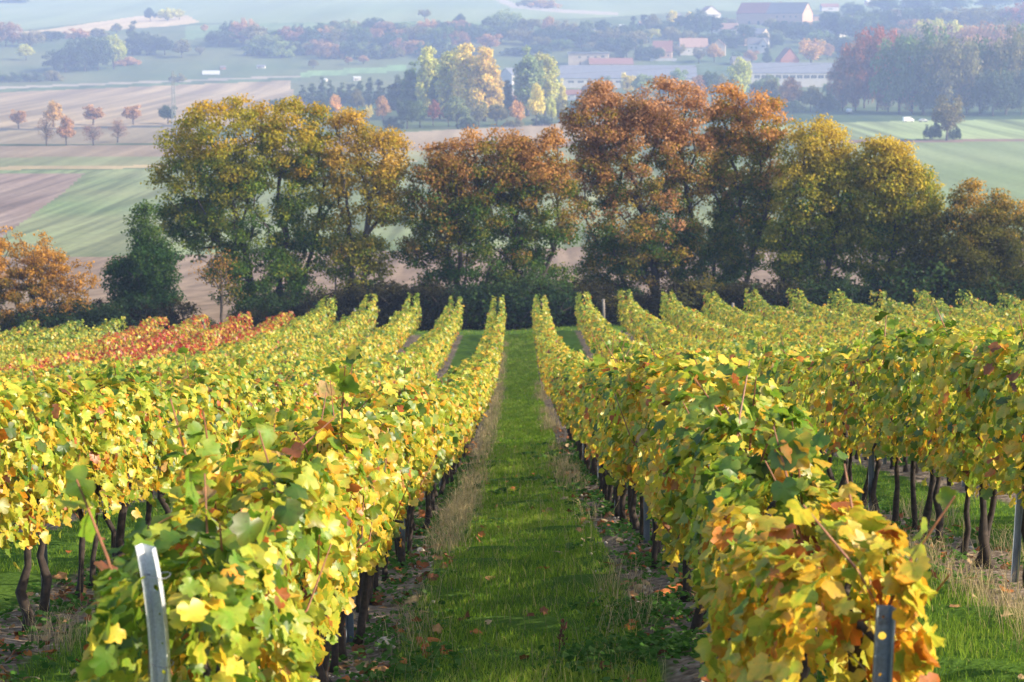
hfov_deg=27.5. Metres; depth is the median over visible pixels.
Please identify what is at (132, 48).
conifer tree
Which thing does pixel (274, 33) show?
deciduous tree
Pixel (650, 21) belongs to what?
deciduous tree
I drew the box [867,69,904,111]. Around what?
deciduous tree
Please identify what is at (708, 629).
trellis post
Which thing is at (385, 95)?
conifer tree
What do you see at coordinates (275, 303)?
hedge bush
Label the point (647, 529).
trellis post
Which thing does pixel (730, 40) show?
deciduous tree
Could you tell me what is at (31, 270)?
autumn bush
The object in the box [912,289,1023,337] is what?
vine row
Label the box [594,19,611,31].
deciduous tree
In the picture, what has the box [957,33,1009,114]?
deciduous tree
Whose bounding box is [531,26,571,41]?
deciduous tree
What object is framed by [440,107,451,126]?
deciduous tree
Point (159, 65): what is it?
meadow
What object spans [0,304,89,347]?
hedge bush
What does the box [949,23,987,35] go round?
deciduous tree
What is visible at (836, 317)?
vine row
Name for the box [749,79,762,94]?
deciduous tree
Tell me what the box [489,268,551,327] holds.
hedge bush
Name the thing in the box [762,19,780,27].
deciduous tree
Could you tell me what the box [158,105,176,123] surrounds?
deciduous tree
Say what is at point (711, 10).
house
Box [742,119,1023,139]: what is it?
green field
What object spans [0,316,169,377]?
vine row
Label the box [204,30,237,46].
deciduous tree
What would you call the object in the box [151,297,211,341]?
hedge bush
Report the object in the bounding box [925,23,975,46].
deciduous tree
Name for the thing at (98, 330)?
vine row
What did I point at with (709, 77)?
deciduous tree
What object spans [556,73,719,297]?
maple tree
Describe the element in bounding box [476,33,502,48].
deciduous tree
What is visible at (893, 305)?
vine row
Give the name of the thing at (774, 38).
deciduous tree
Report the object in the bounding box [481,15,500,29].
deciduous tree
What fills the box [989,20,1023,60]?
deciduous tree
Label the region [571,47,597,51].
deciduous tree
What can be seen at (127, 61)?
bush
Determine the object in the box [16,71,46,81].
bush
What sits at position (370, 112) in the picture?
deciduous tree
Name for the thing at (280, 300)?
hedge bush
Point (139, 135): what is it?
stubble field
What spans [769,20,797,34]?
deciduous tree
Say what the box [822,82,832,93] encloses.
deciduous tree
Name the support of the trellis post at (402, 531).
on the ground at (468, 343)
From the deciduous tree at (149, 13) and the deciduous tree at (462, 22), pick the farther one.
the deciduous tree at (149, 13)
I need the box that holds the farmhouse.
[736,2,812,24]
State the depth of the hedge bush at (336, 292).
109.65 m
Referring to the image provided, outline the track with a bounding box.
[829,139,1023,142]
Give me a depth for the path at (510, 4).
1977.67 m
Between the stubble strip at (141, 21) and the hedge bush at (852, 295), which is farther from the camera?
the stubble strip at (141, 21)
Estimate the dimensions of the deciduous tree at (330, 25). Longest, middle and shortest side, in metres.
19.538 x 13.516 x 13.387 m
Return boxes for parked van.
[902,117,913,121]
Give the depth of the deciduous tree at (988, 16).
1638.27 m
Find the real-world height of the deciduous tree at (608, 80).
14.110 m
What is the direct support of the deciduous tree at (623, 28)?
on the meadow at (159, 65)
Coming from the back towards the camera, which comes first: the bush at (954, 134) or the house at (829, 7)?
the house at (829, 7)
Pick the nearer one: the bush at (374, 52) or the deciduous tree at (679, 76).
the deciduous tree at (679, 76)
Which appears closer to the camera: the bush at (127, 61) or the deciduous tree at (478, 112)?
the deciduous tree at (478, 112)
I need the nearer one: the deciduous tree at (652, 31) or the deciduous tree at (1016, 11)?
the deciduous tree at (652, 31)
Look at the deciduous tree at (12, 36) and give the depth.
1565.48 m
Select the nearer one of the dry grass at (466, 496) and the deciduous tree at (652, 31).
the dry grass at (466, 496)
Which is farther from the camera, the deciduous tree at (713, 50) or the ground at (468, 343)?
the deciduous tree at (713, 50)
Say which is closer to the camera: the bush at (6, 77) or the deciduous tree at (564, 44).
the bush at (6, 77)
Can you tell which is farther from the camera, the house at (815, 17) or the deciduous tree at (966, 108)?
the house at (815, 17)
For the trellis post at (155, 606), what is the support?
on the ground at (468, 343)
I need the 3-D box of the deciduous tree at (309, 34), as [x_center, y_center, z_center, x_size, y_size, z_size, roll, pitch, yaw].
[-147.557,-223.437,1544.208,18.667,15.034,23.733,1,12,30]
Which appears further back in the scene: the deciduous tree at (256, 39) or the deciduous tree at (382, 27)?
the deciduous tree at (382, 27)
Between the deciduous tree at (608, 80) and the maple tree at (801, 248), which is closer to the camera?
the maple tree at (801, 248)
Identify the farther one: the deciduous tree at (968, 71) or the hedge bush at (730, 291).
the deciduous tree at (968, 71)
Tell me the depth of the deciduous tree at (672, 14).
1664.61 m
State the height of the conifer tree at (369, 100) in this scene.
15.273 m
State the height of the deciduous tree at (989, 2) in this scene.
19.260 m
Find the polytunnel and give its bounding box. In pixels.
[202,70,219,74]
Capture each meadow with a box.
[0,8,1022,169]
[182,22,480,39]
[696,106,1023,124]
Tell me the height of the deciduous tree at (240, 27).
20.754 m
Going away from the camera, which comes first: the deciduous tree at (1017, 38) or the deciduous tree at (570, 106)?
the deciduous tree at (570, 106)
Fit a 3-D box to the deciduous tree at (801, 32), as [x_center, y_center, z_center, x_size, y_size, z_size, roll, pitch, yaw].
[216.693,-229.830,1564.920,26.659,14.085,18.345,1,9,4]
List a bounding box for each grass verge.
[0,77,300,91]
[0,143,158,145]
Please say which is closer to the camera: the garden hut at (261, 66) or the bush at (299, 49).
the garden hut at (261, 66)
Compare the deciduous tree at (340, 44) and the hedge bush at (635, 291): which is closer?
the hedge bush at (635, 291)
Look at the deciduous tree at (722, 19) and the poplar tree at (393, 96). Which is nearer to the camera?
the poplar tree at (393, 96)
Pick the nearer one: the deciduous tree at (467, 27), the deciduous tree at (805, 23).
the deciduous tree at (467, 27)
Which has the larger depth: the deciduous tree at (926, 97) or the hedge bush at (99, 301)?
the deciduous tree at (926, 97)
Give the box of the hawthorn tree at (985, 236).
[893,177,1023,304]
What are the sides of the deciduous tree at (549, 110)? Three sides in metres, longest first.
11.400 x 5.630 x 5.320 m
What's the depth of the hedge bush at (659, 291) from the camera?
110.36 m
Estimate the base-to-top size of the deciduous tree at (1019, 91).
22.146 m
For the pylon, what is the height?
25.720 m
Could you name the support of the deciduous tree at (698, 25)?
on the meadow at (159, 65)
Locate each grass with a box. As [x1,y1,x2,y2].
[0,323,1023,681]
[20,340,1023,677]
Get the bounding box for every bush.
[0,0,29,2]
[0,72,24,81]
[0,225,100,327]
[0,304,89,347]
[0,308,48,344]
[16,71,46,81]
[26,295,115,344]
[41,70,64,80]
[63,28,89,38]
[67,302,135,343]
[79,296,179,343]
[89,28,109,36]
[89,298,105,306]
[112,56,141,65]
[121,303,180,344]
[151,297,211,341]
[168,73,186,81]
[193,317,218,336]
[225,308,271,335]
[236,286,304,328]
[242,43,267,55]
[254,40,285,55]
[258,296,290,311]
[265,40,296,57]
[278,304,335,337]
[283,290,351,331]
[284,40,304,54]
[289,292,336,311]
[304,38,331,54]
[315,41,346,58]
[321,281,382,327]
[327,278,422,331]
[353,280,427,326]
[360,42,395,58]
[369,281,435,329]
[382,116,405,128]
[387,37,419,54]
[393,280,472,330]
[416,283,481,326]
[419,282,485,329]
[427,40,452,57]
[434,280,525,328]
[440,42,458,52]
[455,117,477,128]
[460,274,565,328]
[471,43,488,56]
[489,267,577,327]
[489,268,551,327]
[498,47,529,54]
[503,118,523,127]
[505,278,578,326]
[515,0,536,5]
[522,280,596,323]
[527,0,562,7]
[531,115,553,125]
[550,283,624,325]
[554,278,606,323]
[572,277,618,323]
[581,42,601,50]
[597,295,649,323]
[600,287,651,305]
[614,290,669,323]
[636,277,708,324]
[660,272,744,311]
[681,276,765,303]
[694,282,774,324]
[718,283,791,313]
[724,275,769,299]
[727,278,822,319]
[739,98,758,111]
[769,279,880,326]
[770,278,840,323]
[780,100,806,113]
[792,277,830,292]
[813,93,840,111]
[814,271,875,312]
[817,275,856,296]
[844,281,898,325]
[860,282,939,323]
[871,254,1002,326]
[896,265,968,302]
[923,123,942,139]
[930,275,997,308]
[943,270,1023,321]
[948,127,961,139]
[961,267,1023,305]
[982,276,1023,317]
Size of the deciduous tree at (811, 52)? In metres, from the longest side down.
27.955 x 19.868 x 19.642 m
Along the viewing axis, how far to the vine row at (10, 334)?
100.69 m
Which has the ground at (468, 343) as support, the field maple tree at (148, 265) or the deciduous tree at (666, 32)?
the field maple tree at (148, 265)
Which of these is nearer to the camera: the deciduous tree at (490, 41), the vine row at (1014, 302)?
the vine row at (1014, 302)
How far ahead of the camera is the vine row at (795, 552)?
7.98 m
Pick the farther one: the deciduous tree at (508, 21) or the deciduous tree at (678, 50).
the deciduous tree at (508, 21)
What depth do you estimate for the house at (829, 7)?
1913.63 m
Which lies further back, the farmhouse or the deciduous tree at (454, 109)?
the farmhouse
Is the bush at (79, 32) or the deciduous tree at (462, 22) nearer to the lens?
the deciduous tree at (462, 22)
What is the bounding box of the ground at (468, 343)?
[0,323,1023,681]
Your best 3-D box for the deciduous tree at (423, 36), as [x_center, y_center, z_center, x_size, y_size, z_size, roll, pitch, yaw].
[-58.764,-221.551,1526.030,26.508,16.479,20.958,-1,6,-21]
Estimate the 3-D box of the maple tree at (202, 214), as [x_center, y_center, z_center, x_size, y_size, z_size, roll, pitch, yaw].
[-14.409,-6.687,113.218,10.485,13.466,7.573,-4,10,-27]
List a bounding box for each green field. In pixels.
[0,0,1021,29]
[0,147,584,166]
[0,148,822,256]
[301,65,406,76]
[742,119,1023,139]
[829,142,1023,242]
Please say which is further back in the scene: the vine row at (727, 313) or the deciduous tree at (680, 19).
the deciduous tree at (680, 19)
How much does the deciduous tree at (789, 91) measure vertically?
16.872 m
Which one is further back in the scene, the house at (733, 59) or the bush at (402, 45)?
the bush at (402, 45)
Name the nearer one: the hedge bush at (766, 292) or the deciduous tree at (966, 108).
the hedge bush at (766, 292)
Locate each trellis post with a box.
[35,419,49,606]
[135,543,173,681]
[346,597,353,642]
[399,518,405,555]
[644,498,649,542]
[707,465,711,632]
[868,369,874,510]
[872,605,895,681]
[1010,433,1022,581]
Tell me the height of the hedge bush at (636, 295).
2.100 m
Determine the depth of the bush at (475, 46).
1476.98 m
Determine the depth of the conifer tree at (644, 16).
1595.01 m
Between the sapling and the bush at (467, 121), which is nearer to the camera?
the sapling
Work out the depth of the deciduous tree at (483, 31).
1529.56 m
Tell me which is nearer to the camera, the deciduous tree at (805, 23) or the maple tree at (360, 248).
the maple tree at (360, 248)
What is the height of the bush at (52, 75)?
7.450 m
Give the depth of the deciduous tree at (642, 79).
1132.54 m
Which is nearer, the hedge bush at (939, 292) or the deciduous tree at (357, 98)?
the hedge bush at (939, 292)
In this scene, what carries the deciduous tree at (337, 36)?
on the meadow at (159, 65)
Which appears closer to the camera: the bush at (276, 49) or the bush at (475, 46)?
the bush at (475, 46)
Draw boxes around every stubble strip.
[0,161,417,169]
[14,15,198,34]
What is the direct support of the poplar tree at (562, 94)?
on the meadow at (159, 65)
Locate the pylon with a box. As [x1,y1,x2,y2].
[166,70,177,146]
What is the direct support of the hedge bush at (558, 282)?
on the ground at (468, 343)
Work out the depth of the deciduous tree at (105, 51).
1430.05 m
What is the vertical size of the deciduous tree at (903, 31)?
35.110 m
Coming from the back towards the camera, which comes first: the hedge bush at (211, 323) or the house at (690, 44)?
the house at (690, 44)
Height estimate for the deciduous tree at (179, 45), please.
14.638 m
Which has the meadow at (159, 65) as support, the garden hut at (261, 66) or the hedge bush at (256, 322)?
the garden hut at (261, 66)
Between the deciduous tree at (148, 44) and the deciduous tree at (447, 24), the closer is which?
the deciduous tree at (148, 44)
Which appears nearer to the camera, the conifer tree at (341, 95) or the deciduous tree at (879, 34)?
the deciduous tree at (879, 34)
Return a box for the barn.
[749,28,769,37]
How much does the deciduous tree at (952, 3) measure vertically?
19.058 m
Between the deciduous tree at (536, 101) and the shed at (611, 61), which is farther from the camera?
the shed at (611, 61)
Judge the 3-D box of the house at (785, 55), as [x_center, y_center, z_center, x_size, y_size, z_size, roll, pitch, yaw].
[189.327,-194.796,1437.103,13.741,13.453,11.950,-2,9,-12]
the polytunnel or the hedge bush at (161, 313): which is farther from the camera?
the polytunnel
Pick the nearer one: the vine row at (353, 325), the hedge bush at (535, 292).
the vine row at (353, 325)
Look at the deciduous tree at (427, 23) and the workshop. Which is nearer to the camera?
the workshop
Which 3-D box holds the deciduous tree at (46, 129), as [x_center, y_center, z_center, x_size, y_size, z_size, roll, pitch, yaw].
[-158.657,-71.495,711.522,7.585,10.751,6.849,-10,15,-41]
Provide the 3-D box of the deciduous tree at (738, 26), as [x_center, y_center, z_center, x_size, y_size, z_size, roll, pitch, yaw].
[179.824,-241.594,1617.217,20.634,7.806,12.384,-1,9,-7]
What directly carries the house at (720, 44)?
on the meadow at (159, 65)
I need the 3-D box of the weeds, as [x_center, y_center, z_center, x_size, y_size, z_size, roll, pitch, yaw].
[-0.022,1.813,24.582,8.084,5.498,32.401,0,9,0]
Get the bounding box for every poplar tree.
[387,74,404,113]
[399,61,418,105]
[414,45,440,116]
[425,75,447,118]
[433,47,459,111]
[449,42,477,119]
[466,45,500,121]
[485,70,504,121]
[502,79,513,114]
[512,45,545,115]
[534,51,559,115]
[557,78,567,106]
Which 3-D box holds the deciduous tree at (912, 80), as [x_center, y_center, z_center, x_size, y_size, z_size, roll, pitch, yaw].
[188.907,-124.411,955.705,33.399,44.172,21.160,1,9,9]
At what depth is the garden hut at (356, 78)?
1353.26 m
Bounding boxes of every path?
[0,76,300,88]
[496,0,617,15]
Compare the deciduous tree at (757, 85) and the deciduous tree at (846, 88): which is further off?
the deciduous tree at (757, 85)
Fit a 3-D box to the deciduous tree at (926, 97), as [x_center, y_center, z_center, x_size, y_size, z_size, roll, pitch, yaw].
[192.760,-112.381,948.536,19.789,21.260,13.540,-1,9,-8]
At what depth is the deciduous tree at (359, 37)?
1537.33 m
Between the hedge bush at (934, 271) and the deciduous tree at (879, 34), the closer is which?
the hedge bush at (934, 271)
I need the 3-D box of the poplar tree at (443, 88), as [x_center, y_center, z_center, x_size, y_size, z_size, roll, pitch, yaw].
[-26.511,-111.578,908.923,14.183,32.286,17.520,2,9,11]
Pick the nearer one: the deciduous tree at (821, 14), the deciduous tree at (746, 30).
the deciduous tree at (746, 30)
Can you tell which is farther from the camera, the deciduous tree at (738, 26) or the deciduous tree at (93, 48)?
the deciduous tree at (738, 26)
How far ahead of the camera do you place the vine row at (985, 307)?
98.20 m
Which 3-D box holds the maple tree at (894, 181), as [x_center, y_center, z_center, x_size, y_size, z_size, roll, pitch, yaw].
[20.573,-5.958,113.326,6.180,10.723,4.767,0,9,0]
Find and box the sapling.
[188,246,249,337]
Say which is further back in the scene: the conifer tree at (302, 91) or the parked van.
the conifer tree at (302, 91)
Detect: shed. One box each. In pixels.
[499,68,514,84]
[565,90,583,99]
[588,58,633,64]
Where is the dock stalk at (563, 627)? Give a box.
[557,618,567,650]
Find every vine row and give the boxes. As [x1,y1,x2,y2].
[0,293,379,436]
[0,293,421,525]
[0,295,337,380]
[0,296,463,631]
[0,316,128,368]
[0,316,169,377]
[0,319,41,357]
[0,319,86,366]
[26,311,253,376]
[27,314,209,376]
[51,295,506,681]
[133,311,294,367]
[530,294,956,681]
[574,291,1023,587]
[616,289,1020,494]
[659,289,904,353]
[701,289,869,347]
[743,288,897,344]
[786,288,972,342]
[827,289,1023,340]
[869,290,1022,337]
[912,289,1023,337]
[955,289,1023,328]
[996,292,1023,321]
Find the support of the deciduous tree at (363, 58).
on the meadow at (159, 65)
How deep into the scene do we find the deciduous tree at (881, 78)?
962.24 m
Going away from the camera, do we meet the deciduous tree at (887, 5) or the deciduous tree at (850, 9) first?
the deciduous tree at (850, 9)
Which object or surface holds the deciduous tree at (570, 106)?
on the stubble field at (421, 137)
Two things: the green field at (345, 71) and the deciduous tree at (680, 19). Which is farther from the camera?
the deciduous tree at (680, 19)
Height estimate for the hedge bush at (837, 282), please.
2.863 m
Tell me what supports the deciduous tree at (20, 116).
on the ploughed field at (113, 102)
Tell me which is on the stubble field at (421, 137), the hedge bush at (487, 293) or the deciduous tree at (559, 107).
the deciduous tree at (559, 107)
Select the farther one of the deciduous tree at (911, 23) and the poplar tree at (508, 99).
the deciduous tree at (911, 23)
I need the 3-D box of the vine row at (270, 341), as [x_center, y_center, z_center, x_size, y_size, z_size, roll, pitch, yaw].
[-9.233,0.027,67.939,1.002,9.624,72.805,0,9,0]
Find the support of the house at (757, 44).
on the meadow at (159, 65)
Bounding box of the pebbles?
[36,452,1009,681]
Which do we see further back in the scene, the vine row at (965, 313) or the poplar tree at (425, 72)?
the poplar tree at (425, 72)
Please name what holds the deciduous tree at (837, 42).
on the meadow at (159, 65)
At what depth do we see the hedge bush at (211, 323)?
109.94 m
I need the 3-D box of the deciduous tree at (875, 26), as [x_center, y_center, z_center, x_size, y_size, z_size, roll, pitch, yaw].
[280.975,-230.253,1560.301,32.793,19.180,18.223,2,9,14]
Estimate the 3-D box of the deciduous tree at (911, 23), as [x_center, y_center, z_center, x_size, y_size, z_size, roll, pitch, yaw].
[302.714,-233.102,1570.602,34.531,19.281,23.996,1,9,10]
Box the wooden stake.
[602,299,604,317]
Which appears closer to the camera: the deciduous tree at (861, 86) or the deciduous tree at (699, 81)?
the deciduous tree at (861, 86)
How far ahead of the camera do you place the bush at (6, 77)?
1345.06 m
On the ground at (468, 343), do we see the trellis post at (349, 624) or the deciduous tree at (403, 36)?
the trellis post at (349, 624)
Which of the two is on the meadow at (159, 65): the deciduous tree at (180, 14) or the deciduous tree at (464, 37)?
the deciduous tree at (464, 37)
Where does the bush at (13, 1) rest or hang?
on the green field at (32, 14)
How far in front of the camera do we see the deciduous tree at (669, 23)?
1567.87 m
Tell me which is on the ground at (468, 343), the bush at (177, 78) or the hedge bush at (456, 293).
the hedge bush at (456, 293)
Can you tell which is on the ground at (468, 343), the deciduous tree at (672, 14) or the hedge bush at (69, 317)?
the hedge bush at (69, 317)
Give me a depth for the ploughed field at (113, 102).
1139.34 m
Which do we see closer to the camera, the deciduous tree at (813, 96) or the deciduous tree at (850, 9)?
the deciduous tree at (813, 96)
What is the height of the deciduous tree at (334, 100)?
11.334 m
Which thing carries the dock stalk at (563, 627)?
on the ground at (468, 343)
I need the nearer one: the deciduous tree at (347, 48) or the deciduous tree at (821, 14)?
the deciduous tree at (347, 48)
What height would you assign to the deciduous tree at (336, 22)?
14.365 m
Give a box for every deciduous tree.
[0,21,23,46]
[9,109,27,128]
[15,44,35,60]
[16,29,45,45]
[35,115,55,145]
[38,31,65,40]
[40,48,87,72]
[42,100,63,125]
[56,115,76,145]
[60,36,108,70]
[81,122,103,145]
[82,35,114,70]
[82,104,105,124]
[100,34,127,68]
[107,118,128,141]
[110,23,122,33]
[121,104,141,124]
[127,30,163,54]
[143,7,157,20]
[154,36,175,54]
[157,7,178,20]
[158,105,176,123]
[171,38,191,57]
[173,9,184,19]
[195,46,205,54]
[200,24,208,32]
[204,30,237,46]
[219,21,241,42]
[228,17,258,43]
[237,24,267,40]
[250,34,282,44]
[264,30,286,40]
[269,98,287,108]
[273,26,305,45]
[286,23,311,44]
[297,29,324,43]
[308,59,319,67]
[312,23,325,29]
[316,99,335,118]
[317,25,333,42]
[321,27,354,43]
[325,21,339,30]
[329,93,341,111]
[330,20,356,32]
[332,42,350,55]
[339,18,358,42]
[340,41,364,58]
[344,57,352,64]
[346,23,373,43]
[350,88,364,112]
[351,41,381,57]
[357,55,368,63]
[362,17,384,29]
[362,28,384,43]
[364,104,372,117]
[370,34,395,46]
[373,21,395,35]
[374,95,391,123]
[384,23,398,31]
[385,32,407,44]
[391,28,416,42]
[395,99,419,128]
[396,22,416,29]
[405,40,425,54]
[414,40,431,52]
[414,101,427,127]
[415,18,439,28]
[415,26,443,42]
[418,9,430,19]
[425,99,440,125]
[427,24,458,45]
[435,21,461,31]
[440,30,470,46]
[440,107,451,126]
[442,96,470,128]
[445,19,470,30]
[452,13,465,22]
[458,22,478,42]
[464,25,494,43]
[468,99,488,126]
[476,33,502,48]
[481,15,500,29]
[486,103,508,125]
[489,27,516,41]
[492,8,525,30]
[509,100,525,126]
[516,18,541,30]
[519,45,551,54]
[525,82,544,125]
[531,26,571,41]
[540,16,554,31]
[545,98,556,123]
[548,20,579,32]
[549,39,574,50]
[551,98,568,121]
[561,29,600,47]
[566,102,582,115]
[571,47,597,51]
[577,19,594,34]
[581,78,593,96]
[591,26,627,43]
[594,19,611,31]
[594,37,618,54]
[600,76,614,90]
[610,24,636,37]
[617,37,637,57]
[620,73,636,97]
[626,24,650,38]
[626,30,649,48]
[631,73,652,98]
[642,45,665,58]
[644,14,662,28]
[644,28,662,41]
[651,20,681,39]
[656,77,675,93]
[660,26,679,40]
[667,10,677,21]
[670,29,696,41]
[670,68,688,84]
[673,15,685,26]
[673,44,686,55]
[682,8,711,35]
[691,75,706,95]
[693,46,706,62]
[696,32,722,45]
[702,70,718,101]
[704,15,723,35]
[706,43,724,61]
[715,73,728,98]
[717,29,735,37]
[718,17,726,22]
[720,33,748,47]
[725,17,736,22]
[726,56,751,93]
[730,52,739,58]
[734,24,756,30]
[737,25,756,35]
[743,50,759,62]
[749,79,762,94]
[756,31,785,47]
[759,74,780,88]
[761,78,779,100]
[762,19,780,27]
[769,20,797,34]
[778,76,804,105]
[785,25,817,41]
[794,21,817,28]
[798,38,826,62]
[798,85,823,111]
[805,29,833,44]
[816,11,851,38]
[818,11,833,20]
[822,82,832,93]
[823,33,850,54]
[823,43,834,59]
[825,58,857,110]
[831,30,879,110]
[837,10,883,39]
[839,1,866,15]
[849,40,875,108]
[852,23,900,110]
[863,9,889,26]
[867,0,902,10]
[867,20,907,36]
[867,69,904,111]
[868,34,920,113]
[879,6,921,27]
[883,38,930,113]
[884,26,922,39]
[887,20,962,114]
[891,26,946,48]
[897,18,931,30]
[909,6,946,23]
[912,16,963,35]
[914,72,956,111]
[919,34,983,107]
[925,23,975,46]
[930,94,964,140]
[934,0,973,9]
[936,6,980,26]
[944,41,984,113]
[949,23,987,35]
[957,19,1012,62]
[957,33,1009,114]
[966,4,1011,28]
[968,69,1018,115]
[973,0,1011,9]
[975,16,1021,36]
[977,25,1023,114]
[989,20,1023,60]
[997,1,1023,28]
[1001,23,1023,69]
[1006,69,1023,114]
[1011,0,1023,5]
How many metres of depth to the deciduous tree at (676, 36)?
1540.31 m
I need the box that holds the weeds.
[0,439,1023,681]
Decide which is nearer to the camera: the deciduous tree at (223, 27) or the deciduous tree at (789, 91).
the deciduous tree at (789, 91)
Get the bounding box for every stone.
[376,636,391,650]
[416,547,424,553]
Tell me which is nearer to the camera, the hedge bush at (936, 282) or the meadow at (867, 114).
the hedge bush at (936, 282)
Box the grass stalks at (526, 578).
[370,434,669,681]
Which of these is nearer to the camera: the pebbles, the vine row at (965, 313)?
the pebbles
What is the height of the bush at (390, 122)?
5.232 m
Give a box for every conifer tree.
[123,20,143,55]
[295,85,307,103]
[304,83,319,104]
[315,76,329,103]
[326,80,337,103]
[336,83,347,103]
[342,83,354,104]
[355,80,364,104]
[363,77,375,105]
[372,79,384,103]
[383,87,390,106]
[615,35,627,57]
[629,16,637,26]
[633,39,646,60]
[637,14,649,29]
[761,44,772,62]
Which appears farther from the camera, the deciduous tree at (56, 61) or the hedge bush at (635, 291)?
the deciduous tree at (56, 61)
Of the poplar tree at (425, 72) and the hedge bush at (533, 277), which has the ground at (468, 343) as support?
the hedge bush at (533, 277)
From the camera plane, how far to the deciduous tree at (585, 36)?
1515.21 m
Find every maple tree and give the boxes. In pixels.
[99,199,187,324]
[140,93,352,315]
[316,106,415,292]
[391,124,590,326]
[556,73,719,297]
[689,79,792,292]
[757,112,870,293]
[836,133,947,289]
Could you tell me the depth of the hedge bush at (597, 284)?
111.89 m
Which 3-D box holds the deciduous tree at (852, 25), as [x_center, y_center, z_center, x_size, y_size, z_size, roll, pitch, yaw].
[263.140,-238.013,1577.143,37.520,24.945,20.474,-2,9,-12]
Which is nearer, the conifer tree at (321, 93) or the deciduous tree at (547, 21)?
the conifer tree at (321, 93)
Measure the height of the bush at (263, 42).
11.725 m
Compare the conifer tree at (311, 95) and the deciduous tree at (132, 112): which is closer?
the deciduous tree at (132, 112)
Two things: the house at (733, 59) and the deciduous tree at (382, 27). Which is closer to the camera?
the house at (733, 59)
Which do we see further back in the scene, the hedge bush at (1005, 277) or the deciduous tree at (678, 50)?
the deciduous tree at (678, 50)
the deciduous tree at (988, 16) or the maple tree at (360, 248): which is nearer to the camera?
the maple tree at (360, 248)
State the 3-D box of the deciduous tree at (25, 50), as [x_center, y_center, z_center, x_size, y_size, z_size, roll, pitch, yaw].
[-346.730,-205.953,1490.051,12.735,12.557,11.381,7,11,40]
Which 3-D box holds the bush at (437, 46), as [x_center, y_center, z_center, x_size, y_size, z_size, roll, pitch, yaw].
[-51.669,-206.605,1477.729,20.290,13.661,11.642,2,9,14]
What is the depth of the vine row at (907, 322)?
93.33 m
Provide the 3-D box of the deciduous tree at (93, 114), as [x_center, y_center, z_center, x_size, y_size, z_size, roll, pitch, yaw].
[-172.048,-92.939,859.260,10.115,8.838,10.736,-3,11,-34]
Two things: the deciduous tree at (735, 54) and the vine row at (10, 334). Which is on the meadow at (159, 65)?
the deciduous tree at (735, 54)
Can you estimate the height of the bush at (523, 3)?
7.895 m
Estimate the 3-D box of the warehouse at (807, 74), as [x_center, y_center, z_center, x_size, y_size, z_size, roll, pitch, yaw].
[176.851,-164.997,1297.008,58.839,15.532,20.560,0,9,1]
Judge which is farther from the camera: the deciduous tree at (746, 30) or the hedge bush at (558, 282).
the deciduous tree at (746, 30)
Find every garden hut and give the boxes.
[256,65,265,68]
[353,76,360,80]
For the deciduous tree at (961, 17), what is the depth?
1641.30 m
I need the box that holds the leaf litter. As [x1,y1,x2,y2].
[0,426,1023,681]
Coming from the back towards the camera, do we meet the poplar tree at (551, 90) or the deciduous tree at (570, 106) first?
the poplar tree at (551, 90)
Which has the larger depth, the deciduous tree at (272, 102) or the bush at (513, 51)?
the bush at (513, 51)
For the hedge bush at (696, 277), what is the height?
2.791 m
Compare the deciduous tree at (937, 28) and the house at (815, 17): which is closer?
the deciduous tree at (937, 28)
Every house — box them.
[650,40,676,60]
[678,37,708,54]
[697,6,720,21]
[710,23,738,33]
[714,39,725,55]
[730,56,750,65]
[747,38,769,52]
[775,48,798,62]
[813,15,819,20]
[820,4,838,10]
[824,27,845,36]
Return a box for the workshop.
[567,52,609,64]
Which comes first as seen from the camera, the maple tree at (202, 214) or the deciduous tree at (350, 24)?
the maple tree at (202, 214)
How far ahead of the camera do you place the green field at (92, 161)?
634.66 m
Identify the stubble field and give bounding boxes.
[0,127,196,143]
[386,122,601,146]
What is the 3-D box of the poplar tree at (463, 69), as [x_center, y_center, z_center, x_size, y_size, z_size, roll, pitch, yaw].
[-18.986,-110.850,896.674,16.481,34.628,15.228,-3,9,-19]
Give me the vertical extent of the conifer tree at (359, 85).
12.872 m
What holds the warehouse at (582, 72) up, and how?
on the meadow at (159, 65)
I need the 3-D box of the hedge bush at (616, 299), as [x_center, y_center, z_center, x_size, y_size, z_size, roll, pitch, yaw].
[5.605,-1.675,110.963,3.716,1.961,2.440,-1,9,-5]
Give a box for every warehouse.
[560,65,696,87]
[749,63,837,86]
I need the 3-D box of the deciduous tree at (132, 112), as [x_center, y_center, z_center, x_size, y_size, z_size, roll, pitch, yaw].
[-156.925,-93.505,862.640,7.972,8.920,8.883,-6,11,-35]
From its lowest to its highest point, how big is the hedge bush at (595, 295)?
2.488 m
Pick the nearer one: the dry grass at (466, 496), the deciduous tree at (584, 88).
the dry grass at (466, 496)
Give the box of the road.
[0,125,178,130]
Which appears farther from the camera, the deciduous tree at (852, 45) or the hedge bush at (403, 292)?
the deciduous tree at (852, 45)
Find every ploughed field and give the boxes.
[0,80,302,128]
[0,134,575,157]
[0,173,84,236]
[0,245,1022,324]
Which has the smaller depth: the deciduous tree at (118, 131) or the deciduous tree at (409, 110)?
the deciduous tree at (118, 131)
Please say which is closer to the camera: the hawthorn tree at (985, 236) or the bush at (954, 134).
the hawthorn tree at (985, 236)
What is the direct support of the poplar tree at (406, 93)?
on the meadow at (159, 65)
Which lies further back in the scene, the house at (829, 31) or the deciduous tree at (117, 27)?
the deciduous tree at (117, 27)
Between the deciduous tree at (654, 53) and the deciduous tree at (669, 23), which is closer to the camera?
the deciduous tree at (654, 53)
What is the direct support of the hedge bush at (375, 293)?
on the ground at (468, 343)
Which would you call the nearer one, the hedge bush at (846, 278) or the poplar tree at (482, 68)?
the hedge bush at (846, 278)

